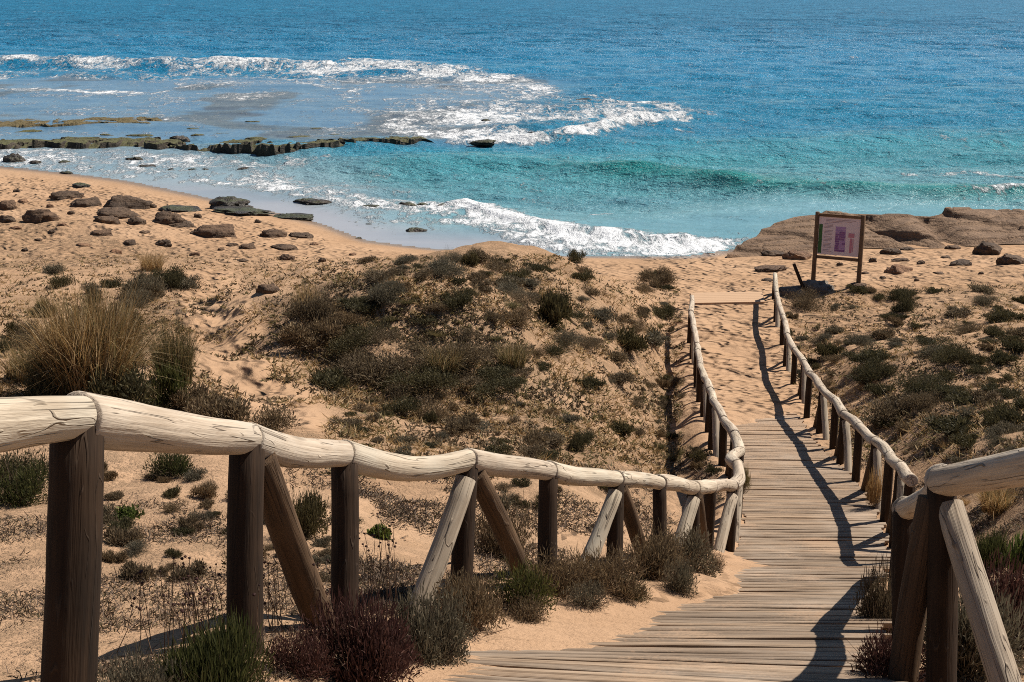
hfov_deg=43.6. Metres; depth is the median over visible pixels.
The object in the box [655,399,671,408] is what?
dune shrub
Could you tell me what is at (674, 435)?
dune shrub
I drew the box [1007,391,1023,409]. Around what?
dune shrub
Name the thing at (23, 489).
heath bush
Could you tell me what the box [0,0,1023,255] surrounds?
sea
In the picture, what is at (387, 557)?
dried flower
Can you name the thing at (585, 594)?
heath bush
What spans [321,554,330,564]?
dune shrub
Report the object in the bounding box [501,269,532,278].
dune shrub
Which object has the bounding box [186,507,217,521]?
heath bush
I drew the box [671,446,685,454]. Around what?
grass tuft
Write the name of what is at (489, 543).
heath bush
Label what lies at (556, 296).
dune shrub
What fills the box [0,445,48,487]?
heath bush
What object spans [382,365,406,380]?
dune shrub
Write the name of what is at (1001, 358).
dune shrub
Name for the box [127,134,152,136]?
reef rock
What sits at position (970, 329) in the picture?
dune shrub
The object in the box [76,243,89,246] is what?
beach rock
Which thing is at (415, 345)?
dune shrub
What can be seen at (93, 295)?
dune shrub
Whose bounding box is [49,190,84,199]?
beach rock
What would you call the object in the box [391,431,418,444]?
dune shrub
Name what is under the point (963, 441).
dune shrub
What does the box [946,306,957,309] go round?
dune shrub
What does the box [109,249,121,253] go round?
beach rock
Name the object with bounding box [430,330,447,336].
grass tuft
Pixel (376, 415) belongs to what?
dune shrub
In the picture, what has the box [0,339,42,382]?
grass tussock
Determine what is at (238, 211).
beach rock
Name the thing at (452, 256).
dune shrub
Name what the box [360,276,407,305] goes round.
dune shrub
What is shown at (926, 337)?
dune shrub
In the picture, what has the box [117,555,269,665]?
dried flower
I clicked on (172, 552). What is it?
dune shrub
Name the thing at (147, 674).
heath bush
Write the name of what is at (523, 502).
dune shrub
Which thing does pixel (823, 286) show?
beach rock
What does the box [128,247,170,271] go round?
grass tussock
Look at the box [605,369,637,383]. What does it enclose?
dune shrub
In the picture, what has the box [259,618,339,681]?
heath bush
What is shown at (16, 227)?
beach rock
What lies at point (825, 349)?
dune shrub
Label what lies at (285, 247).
beach rock
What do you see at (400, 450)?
dune shrub
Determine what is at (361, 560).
dry twigs
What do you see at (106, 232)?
beach rock
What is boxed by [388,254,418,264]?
dune shrub
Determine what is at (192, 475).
dune shrub
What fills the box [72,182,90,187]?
beach rock
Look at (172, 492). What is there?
dune shrub
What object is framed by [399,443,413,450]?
dune shrub
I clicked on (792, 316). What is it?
dune shrub
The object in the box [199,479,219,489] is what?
dune shrub
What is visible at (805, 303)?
dune shrub
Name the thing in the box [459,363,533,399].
dune shrub
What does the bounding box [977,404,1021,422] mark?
dune shrub
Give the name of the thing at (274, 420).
dune shrub
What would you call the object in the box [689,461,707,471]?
dune shrub
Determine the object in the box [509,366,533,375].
dune shrub
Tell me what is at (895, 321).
dune shrub
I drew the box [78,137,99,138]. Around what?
reef rock
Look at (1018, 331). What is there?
dune shrub
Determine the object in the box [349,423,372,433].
dune shrub
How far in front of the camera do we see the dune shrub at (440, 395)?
19.05 m
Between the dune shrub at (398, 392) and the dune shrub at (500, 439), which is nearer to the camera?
the dune shrub at (500, 439)
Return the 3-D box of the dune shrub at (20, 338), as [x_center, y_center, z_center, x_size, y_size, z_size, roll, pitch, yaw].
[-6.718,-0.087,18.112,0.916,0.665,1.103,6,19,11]
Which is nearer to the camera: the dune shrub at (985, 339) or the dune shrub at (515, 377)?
the dune shrub at (515, 377)
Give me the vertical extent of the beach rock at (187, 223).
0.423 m
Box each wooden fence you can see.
[0,295,744,681]
[772,272,917,547]
[888,447,1023,681]
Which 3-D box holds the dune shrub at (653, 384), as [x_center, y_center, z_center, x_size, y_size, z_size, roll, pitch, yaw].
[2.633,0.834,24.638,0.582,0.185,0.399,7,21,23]
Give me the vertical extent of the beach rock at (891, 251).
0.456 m
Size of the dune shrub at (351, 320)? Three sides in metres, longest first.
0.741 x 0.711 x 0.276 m
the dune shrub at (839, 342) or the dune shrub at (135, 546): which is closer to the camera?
the dune shrub at (135, 546)
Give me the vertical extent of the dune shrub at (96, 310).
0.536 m
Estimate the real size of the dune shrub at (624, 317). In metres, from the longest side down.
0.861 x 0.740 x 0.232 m
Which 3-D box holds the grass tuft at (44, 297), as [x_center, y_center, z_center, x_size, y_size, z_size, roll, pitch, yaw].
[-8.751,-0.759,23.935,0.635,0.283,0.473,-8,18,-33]
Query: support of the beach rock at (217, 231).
on the ground at (742, 356)
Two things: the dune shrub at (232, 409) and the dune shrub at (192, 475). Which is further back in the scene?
the dune shrub at (232, 409)
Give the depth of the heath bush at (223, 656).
4.67 m
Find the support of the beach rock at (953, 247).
on the ground at (742, 356)
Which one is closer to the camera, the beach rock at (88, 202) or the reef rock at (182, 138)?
the beach rock at (88, 202)
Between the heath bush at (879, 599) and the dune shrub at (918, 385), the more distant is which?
the dune shrub at (918, 385)
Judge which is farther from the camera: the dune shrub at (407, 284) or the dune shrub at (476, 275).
the dune shrub at (476, 275)
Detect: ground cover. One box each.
[0,253,1023,478]
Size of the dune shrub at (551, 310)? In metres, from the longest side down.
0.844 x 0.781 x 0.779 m
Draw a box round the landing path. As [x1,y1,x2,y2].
[690,292,764,304]
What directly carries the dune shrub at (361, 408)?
on the ground at (742, 356)
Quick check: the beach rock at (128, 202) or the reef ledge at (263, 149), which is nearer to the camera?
the beach rock at (128, 202)
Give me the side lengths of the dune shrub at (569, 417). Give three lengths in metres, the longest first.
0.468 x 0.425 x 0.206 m
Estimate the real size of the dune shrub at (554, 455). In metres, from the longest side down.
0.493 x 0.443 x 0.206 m
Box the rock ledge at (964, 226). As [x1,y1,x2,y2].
[727,207,1023,257]
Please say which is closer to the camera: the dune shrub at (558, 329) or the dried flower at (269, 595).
the dried flower at (269, 595)
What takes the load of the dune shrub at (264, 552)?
on the ground at (742, 356)
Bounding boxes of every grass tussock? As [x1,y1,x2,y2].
[0,272,195,396]
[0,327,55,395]
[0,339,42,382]
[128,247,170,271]
[138,310,211,384]
[284,275,329,313]
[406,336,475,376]
[484,334,538,368]
[962,487,1022,518]
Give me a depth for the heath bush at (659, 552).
9.72 m
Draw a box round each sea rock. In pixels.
[29,160,40,163]
[59,171,72,173]
[125,157,142,159]
[137,164,155,166]
[293,198,331,204]
[399,202,416,205]
[406,227,426,231]
[469,139,495,146]
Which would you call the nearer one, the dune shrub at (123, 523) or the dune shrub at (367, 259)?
the dune shrub at (123, 523)
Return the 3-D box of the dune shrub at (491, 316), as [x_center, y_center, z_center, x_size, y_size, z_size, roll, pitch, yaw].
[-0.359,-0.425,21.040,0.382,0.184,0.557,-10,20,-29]
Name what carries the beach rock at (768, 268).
on the ground at (742, 356)
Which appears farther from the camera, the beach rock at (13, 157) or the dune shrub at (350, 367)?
the beach rock at (13, 157)
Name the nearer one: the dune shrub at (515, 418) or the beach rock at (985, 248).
the dune shrub at (515, 418)
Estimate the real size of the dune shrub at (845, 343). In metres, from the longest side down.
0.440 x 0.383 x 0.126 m
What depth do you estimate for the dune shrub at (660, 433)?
21.05 m
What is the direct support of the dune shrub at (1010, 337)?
on the ground at (742, 356)
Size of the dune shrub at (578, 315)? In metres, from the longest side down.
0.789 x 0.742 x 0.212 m
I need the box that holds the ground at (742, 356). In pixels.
[0,166,1023,681]
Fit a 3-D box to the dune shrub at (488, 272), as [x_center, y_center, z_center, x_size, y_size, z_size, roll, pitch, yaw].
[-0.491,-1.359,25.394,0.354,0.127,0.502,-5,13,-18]
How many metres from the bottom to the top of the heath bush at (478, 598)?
0.513 m
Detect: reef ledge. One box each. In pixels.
[0,116,162,127]
[0,136,229,151]
[207,142,300,155]
[229,138,355,149]
[339,136,433,144]
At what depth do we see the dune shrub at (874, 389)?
22.54 m
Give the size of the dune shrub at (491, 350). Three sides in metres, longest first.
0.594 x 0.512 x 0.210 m
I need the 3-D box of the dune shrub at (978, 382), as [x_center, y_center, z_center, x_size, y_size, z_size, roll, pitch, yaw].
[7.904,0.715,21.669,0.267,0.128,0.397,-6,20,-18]
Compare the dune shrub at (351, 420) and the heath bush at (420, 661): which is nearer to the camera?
the heath bush at (420, 661)
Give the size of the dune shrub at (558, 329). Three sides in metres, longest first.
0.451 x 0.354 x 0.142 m
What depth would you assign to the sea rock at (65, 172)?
64.79 m
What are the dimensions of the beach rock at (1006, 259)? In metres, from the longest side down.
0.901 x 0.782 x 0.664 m
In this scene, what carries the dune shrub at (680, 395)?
on the ground at (742, 356)
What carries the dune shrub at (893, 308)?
on the ground at (742, 356)
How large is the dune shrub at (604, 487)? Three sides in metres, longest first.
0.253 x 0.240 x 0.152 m
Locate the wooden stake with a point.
(798, 275)
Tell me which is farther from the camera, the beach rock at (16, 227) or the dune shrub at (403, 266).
the beach rock at (16, 227)
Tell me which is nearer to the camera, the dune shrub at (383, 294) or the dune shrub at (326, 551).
the dune shrub at (326, 551)
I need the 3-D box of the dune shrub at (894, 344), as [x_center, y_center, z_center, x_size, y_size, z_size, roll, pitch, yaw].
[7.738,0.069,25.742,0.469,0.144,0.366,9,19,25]
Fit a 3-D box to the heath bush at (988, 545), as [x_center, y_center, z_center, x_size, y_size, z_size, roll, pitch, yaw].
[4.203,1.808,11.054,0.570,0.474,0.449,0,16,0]
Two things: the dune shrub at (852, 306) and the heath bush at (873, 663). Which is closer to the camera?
the heath bush at (873, 663)
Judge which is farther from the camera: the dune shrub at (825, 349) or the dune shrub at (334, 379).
the dune shrub at (825, 349)
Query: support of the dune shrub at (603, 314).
on the ground at (742, 356)
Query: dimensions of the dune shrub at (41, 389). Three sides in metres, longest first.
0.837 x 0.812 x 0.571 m
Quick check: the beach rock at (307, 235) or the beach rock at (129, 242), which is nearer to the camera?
the beach rock at (129, 242)
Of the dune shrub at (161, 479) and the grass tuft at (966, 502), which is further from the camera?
the grass tuft at (966, 502)
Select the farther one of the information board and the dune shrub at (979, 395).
the information board
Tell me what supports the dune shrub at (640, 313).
on the ground at (742, 356)
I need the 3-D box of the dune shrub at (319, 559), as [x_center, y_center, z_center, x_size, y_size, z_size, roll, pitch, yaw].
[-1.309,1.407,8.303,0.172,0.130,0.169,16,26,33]
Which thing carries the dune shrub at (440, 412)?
on the ground at (742, 356)
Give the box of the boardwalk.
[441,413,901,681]
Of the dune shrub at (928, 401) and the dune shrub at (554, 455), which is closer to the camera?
the dune shrub at (554, 455)
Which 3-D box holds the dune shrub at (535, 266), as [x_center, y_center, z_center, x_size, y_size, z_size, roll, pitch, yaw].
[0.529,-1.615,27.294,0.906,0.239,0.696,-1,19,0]
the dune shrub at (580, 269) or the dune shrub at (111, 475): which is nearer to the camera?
the dune shrub at (111, 475)
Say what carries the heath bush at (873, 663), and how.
on the ground at (742, 356)
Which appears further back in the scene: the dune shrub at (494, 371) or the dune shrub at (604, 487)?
the dune shrub at (494, 371)
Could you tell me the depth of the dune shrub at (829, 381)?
24.99 m
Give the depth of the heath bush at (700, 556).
10.65 m
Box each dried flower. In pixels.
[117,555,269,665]
[209,547,318,634]
[326,511,410,609]
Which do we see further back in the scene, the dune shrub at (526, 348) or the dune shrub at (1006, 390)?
the dune shrub at (526, 348)
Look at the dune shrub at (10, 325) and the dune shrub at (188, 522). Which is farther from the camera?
the dune shrub at (10, 325)
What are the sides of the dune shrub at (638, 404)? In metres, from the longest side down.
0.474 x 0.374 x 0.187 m
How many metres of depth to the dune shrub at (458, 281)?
21.76 m
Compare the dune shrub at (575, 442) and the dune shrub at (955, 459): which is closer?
the dune shrub at (955, 459)
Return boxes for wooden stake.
[792,263,805,290]
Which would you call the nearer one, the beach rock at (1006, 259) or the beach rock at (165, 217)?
the beach rock at (1006, 259)
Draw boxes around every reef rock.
[18,129,41,131]
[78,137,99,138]
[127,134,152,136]
[169,135,190,141]
[245,137,266,139]
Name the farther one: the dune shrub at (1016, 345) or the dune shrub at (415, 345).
the dune shrub at (1016, 345)
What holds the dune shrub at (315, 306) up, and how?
on the ground at (742, 356)
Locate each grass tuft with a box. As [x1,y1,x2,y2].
[30,294,53,305]
[373,379,388,387]
[378,314,399,321]
[399,297,416,304]
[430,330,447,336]
[487,334,503,340]
[505,299,518,308]
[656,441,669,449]
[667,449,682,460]
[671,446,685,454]
[938,438,948,447]
[961,496,971,505]
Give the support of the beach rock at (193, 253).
on the ground at (742, 356)
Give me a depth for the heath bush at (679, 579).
9.40 m
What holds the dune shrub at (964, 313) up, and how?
on the ground at (742, 356)
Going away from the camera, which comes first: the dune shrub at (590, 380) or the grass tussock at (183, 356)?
the grass tussock at (183, 356)
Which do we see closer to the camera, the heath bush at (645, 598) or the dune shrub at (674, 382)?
the heath bush at (645, 598)
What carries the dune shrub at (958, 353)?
on the ground at (742, 356)
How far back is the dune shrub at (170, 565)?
8.00 m
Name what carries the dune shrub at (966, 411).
on the ground at (742, 356)
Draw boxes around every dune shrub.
[0,333,17,351]
[2,320,38,338]
[6,355,65,396]
[9,312,51,351]
[30,303,58,317]
[40,261,67,274]
[45,273,77,288]
[60,362,159,405]
[74,304,112,322]
[79,290,103,304]
[80,280,101,293]
[98,276,123,287]
[102,548,129,563]
[103,503,117,524]
[103,525,146,546]
[104,461,107,471]
[104,470,117,481]
[104,490,124,500]
[106,514,134,531]
[112,298,135,309]
[117,268,168,298]
[117,309,145,328]
[117,538,153,557]
[118,559,156,580]
[120,285,156,308]
[143,351,190,407]
[144,473,160,480]
[150,258,186,288]
[155,565,170,576]
[157,476,173,482]
[158,499,188,514]
[161,484,181,499]
[163,547,183,557]
[165,560,178,569]
[166,558,208,582]
[168,381,224,412]
[170,527,194,535]
[177,274,202,289]
[177,512,204,531]
[181,464,207,482]
[183,385,258,421]
[189,483,218,499]
[197,498,214,508]
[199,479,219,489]
[207,511,221,515]
[221,553,226,567]
[247,403,302,432]
[263,543,273,550]
[263,546,269,561]
[277,307,352,350]
[282,281,339,323]
[306,365,351,390]
[309,532,330,547]
[311,549,325,564]
[313,544,330,557]
[319,344,381,380]
[319,570,330,582]
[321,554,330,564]
[322,318,400,355]
[328,414,368,427]
[331,308,372,325]
[336,292,387,312]
[339,345,431,389]
[342,411,357,416]
[345,319,406,346]
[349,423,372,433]
[351,403,376,413]
[357,269,394,283]
[358,255,382,262]
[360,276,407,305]
[362,267,375,275]
[366,412,382,421]
[370,436,384,443]
[377,394,423,413]
[379,356,470,391]
[379,409,394,417]
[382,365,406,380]
[382,382,412,401]
[386,267,408,275]
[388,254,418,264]
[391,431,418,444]
[392,337,434,353]
[394,263,409,269]
[394,447,411,454]
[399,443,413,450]
[400,281,411,291]
[409,263,426,268]
[409,316,436,323]
[409,393,459,423]
[410,268,433,279]
[415,389,450,400]
[416,333,494,369]
[420,302,448,311]
[421,441,441,447]
[422,409,437,423]
[424,253,469,277]
[425,363,484,391]
[434,431,447,438]
[435,409,485,435]
[436,249,466,263]
[440,285,478,309]
[448,401,461,411]
[449,277,467,285]
[451,416,494,431]
[456,328,486,339]
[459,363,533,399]
[460,246,480,266]
[466,247,496,263]
[467,271,488,280]
[469,278,494,292]
[473,442,515,454]
[474,362,515,376]
[478,269,496,275]
[480,489,515,510]
[481,310,504,321]
[481,343,509,359]
[483,256,516,273]
[488,436,512,444]
[491,373,526,387]
[492,257,510,262]
[493,275,526,285]
[493,481,516,491]
[494,279,528,295]
[499,305,533,328]
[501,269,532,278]
[501,491,521,499]
[505,344,534,353]
[505,414,521,424]
[508,288,540,308]
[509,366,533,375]
[510,400,526,407]
[510,478,531,487]
[511,497,529,508]
[513,441,551,459]
[517,428,550,446]
[518,276,541,288]
[520,259,556,271]
[520,266,533,273]
[531,347,545,356]
[534,288,572,327]
[536,361,552,370]
[537,335,579,356]
[538,447,560,459]
[542,406,562,415]
[542,430,568,447]
[543,426,554,431]
[544,286,571,303]
[546,267,557,272]
[548,325,587,345]
[551,325,566,331]
[552,411,584,423]
[566,430,591,451]
[567,248,586,263]
[568,309,588,320]
[571,267,594,280]
[571,374,606,389]
[575,265,591,272]
[575,295,590,301]
[577,333,603,350]
[579,425,595,442]
[580,283,604,296]
[582,321,593,327]
[588,306,620,322]
[597,486,607,489]
[601,330,619,340]
[603,348,630,363]
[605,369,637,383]
[608,419,637,436]
[613,324,649,353]
[614,312,637,325]
[631,319,647,333]
[631,396,647,409]
[633,282,654,292]
[633,395,644,401]
[634,305,651,319]
[634,423,652,436]
[635,265,677,288]
[637,267,658,279]
[643,330,672,345]
[644,321,668,346]
[645,380,659,389]
[647,300,677,318]
[654,378,670,387]
[654,430,665,437]
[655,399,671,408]
[655,426,668,434]
[657,395,670,400]
[658,374,679,382]
[659,283,675,289]
[665,431,680,438]
[669,374,686,388]
[676,392,687,397]
[683,446,712,462]
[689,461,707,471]
[703,462,723,475]
[782,286,832,313]
[786,312,798,318]
[794,334,808,340]
[799,356,817,364]
[806,332,836,343]
[809,363,821,369]
[814,339,846,356]
[820,353,843,363]
[821,376,834,386]
[824,324,844,333]
[825,369,835,376]
[826,387,839,393]
[829,302,842,310]
[833,339,842,344]
[837,345,902,365]
[842,332,879,346]
[842,339,851,345]
[843,304,859,308]
[845,284,868,293]
[846,374,872,383]
[850,354,899,382]
[859,414,890,428]
[860,386,912,425]
[862,381,896,395]
[865,286,877,292]
[868,326,897,339]
[869,292,886,300]
[873,417,895,427]
[878,311,897,318]
[885,283,921,312]
[885,336,907,342]
[886,315,904,325]
[886,341,905,347]
[886,368,964,395]
[890,305,913,312]
[892,287,919,294]
[894,419,909,432]
[895,385,945,413]
[896,314,909,318]
[902,441,921,447]
[906,374,945,383]
[908,322,923,328]
[908,335,955,357]
[914,336,979,365]
[915,334,940,344]
[920,413,983,436]
[923,373,974,398]
[924,345,955,357]
[924,411,943,420]
[925,286,943,293]
[936,317,988,334]
[937,368,955,381]
[942,390,976,405]
[942,397,954,402]
[945,307,973,318]
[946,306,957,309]
[947,454,963,463]
[948,433,980,449]
[952,404,975,417]
[959,353,989,364]
[963,363,997,374]
[967,281,997,294]
[969,291,1000,306]
[970,379,984,386]
[970,388,1005,407]
[975,342,995,350]
[975,398,1023,427]
[977,338,998,343]
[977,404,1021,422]
[979,306,1023,322]
[979,380,1000,391]
[981,431,1009,448]
[983,327,1003,336]
[983,426,1006,435]
[984,346,1021,365]
[986,376,1005,382]
[987,324,1001,331]
[991,417,1023,434]
[992,334,1023,353]
[994,386,1023,398]
[999,331,1023,342]
[1002,373,1013,381]
[1004,325,1023,336]
[1004,444,1018,451]
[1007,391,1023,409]
[1010,295,1023,303]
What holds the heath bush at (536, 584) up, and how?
on the ground at (742, 356)
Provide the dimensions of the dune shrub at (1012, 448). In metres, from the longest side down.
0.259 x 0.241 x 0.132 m
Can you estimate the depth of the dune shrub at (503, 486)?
12.22 m
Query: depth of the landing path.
34.57 m
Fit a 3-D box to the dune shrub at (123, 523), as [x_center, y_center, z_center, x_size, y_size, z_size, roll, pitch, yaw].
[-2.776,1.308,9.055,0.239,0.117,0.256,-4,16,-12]
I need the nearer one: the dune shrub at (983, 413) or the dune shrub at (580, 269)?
the dune shrub at (983, 413)
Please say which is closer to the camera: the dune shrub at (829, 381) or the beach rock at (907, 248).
the dune shrub at (829, 381)
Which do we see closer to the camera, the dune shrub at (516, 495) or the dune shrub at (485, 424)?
the dune shrub at (516, 495)
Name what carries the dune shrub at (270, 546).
on the ground at (742, 356)
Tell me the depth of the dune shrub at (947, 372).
22.30 m
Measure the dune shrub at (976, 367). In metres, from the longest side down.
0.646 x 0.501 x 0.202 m
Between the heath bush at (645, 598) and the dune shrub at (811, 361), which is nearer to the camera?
the heath bush at (645, 598)
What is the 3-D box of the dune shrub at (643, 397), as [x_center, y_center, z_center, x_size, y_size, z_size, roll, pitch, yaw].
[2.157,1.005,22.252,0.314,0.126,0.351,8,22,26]
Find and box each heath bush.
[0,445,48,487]
[0,457,48,508]
[96,641,193,681]
[113,503,144,519]
[140,452,195,481]
[144,607,278,681]
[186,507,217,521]
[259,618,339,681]
[289,481,330,540]
[297,574,421,681]
[367,520,391,539]
[392,577,478,668]
[399,630,427,677]
[429,558,513,640]
[474,487,537,559]
[482,538,558,617]
[504,588,552,624]
[527,542,602,600]
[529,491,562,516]
[558,532,652,604]
[561,576,609,613]
[617,575,652,602]
[623,518,692,581]
[652,552,699,597]
[668,523,723,577]
[706,550,726,570]
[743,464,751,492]
[845,619,925,681]
[849,552,891,640]
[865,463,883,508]
[920,581,1023,681]
[963,544,1023,651]
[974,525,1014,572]
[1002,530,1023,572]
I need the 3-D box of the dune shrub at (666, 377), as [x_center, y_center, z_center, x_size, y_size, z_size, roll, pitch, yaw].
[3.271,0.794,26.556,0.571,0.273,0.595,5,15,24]
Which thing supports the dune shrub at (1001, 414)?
on the ground at (742, 356)
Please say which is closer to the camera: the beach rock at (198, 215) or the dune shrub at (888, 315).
the dune shrub at (888, 315)
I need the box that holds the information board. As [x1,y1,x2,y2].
[811,211,865,282]
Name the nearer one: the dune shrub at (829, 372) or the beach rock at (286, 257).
the dune shrub at (829, 372)
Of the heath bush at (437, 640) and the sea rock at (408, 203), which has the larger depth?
the sea rock at (408, 203)
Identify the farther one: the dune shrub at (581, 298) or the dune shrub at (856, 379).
the dune shrub at (581, 298)
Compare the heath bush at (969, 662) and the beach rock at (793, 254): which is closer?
the heath bush at (969, 662)
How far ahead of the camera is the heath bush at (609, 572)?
8.72 m
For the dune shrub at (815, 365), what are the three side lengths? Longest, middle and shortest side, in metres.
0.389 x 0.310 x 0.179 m
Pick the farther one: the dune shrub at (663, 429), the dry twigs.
the dune shrub at (663, 429)
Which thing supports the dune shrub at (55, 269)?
on the ground at (742, 356)
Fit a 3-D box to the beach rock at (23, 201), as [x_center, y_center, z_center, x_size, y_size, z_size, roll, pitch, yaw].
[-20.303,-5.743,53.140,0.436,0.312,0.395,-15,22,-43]
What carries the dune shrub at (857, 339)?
on the ground at (742, 356)
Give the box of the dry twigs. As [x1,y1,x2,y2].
[0,454,1023,681]
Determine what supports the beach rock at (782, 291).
on the ground at (742, 356)
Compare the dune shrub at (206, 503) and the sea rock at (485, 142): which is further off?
the sea rock at (485, 142)
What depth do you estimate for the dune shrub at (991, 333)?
25.14 m
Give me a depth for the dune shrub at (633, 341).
25.33 m
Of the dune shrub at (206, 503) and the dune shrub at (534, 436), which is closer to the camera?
the dune shrub at (206, 503)
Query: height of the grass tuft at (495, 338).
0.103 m
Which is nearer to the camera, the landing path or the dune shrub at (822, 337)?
the dune shrub at (822, 337)
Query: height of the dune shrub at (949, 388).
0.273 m
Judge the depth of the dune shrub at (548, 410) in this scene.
18.95 m
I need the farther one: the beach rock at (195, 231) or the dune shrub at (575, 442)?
the beach rock at (195, 231)
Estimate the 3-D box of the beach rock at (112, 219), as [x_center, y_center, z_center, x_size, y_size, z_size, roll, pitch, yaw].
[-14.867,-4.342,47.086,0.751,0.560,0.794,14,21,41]
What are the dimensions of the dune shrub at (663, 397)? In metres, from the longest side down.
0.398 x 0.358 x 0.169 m
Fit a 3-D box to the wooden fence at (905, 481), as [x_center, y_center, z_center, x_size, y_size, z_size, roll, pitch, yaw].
[5.573,0.163,24.216,0.392,4.013,22.783,2,16,8]
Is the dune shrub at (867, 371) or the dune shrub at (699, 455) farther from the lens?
the dune shrub at (867, 371)
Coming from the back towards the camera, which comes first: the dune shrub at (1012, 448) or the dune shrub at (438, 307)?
the dune shrub at (438, 307)
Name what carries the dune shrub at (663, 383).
on the ground at (742, 356)
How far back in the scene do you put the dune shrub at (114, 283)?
28.06 m
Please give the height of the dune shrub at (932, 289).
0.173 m
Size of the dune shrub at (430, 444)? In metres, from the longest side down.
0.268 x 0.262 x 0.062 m
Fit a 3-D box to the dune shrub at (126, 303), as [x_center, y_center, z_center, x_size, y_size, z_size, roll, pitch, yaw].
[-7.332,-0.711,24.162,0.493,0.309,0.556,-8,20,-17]
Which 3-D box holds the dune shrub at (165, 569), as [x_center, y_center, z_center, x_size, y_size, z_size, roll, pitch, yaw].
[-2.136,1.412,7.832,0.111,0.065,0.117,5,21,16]
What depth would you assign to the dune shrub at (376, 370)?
19.29 m
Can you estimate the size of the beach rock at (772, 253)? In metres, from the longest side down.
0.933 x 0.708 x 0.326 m
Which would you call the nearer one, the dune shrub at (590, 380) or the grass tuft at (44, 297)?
the dune shrub at (590, 380)
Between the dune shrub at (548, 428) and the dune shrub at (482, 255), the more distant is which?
the dune shrub at (482, 255)
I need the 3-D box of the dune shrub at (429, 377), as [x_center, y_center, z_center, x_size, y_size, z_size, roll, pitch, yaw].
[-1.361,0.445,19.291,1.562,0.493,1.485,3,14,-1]
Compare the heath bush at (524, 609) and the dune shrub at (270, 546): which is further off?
the dune shrub at (270, 546)
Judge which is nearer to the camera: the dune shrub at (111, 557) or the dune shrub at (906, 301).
the dune shrub at (111, 557)
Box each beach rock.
[0,200,16,210]
[0,215,15,222]
[3,153,25,162]
[9,226,21,229]
[17,199,28,202]
[22,209,58,223]
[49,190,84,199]
[70,197,101,207]
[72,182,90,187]
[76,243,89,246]
[90,229,112,235]
[93,215,120,224]
[96,207,140,218]
[103,195,152,208]
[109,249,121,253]
[123,239,135,245]
[127,216,146,224]
[139,230,149,233]
[154,210,185,224]
[155,239,171,246]
[158,205,202,212]
[167,220,196,227]
[189,252,199,255]
[190,228,198,235]
[194,213,201,217]
[198,224,236,237]
[209,196,252,208]
[212,206,274,215]
[226,243,238,245]
[238,243,255,248]
[256,283,278,293]
[260,229,286,237]
[270,244,298,250]
[273,213,313,220]
[279,254,294,259]
[289,232,313,238]
[754,265,789,271]
[761,250,783,256]
[761,278,772,280]
[779,285,806,297]
[782,249,811,259]
[803,280,834,293]
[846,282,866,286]
[868,257,876,262]
[879,248,902,254]
[884,264,912,273]
[891,258,909,261]
[900,247,914,250]
[944,245,960,249]
[949,259,971,265]
[972,241,1002,254]
[996,253,1023,264]
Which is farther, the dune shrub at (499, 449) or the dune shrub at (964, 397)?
the dune shrub at (964, 397)
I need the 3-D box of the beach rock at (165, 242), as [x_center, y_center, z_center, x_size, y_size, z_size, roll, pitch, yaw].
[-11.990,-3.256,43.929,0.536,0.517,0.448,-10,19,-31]
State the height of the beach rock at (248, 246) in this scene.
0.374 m
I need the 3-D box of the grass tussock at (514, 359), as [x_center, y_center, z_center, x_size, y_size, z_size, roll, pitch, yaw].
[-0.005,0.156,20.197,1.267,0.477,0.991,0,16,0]
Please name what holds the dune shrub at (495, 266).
on the ground at (742, 356)
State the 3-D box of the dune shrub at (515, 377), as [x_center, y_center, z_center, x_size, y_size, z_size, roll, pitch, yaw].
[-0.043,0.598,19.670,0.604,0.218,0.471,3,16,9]
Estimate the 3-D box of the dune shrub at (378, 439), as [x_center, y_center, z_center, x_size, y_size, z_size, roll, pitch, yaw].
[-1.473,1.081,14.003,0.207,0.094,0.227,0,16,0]
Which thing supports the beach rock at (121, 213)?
on the ground at (742, 356)
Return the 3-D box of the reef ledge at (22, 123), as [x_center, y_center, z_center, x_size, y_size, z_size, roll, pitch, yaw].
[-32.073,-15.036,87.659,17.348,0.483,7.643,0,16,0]
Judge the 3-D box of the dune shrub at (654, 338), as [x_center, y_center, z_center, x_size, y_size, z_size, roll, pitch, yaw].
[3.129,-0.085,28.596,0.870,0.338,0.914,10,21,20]
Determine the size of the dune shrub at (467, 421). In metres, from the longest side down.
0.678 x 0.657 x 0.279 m
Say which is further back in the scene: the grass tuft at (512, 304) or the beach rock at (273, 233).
the beach rock at (273, 233)
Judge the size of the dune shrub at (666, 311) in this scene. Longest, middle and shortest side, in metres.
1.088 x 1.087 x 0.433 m
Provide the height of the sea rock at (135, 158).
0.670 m
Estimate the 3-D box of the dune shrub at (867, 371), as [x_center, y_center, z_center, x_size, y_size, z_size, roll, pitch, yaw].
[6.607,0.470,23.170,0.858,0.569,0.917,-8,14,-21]
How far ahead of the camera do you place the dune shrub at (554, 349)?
21.20 m
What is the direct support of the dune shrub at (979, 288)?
on the ground at (742, 356)
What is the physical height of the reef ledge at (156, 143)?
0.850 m
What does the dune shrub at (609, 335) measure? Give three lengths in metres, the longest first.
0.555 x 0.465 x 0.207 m
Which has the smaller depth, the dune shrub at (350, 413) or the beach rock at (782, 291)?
the dune shrub at (350, 413)

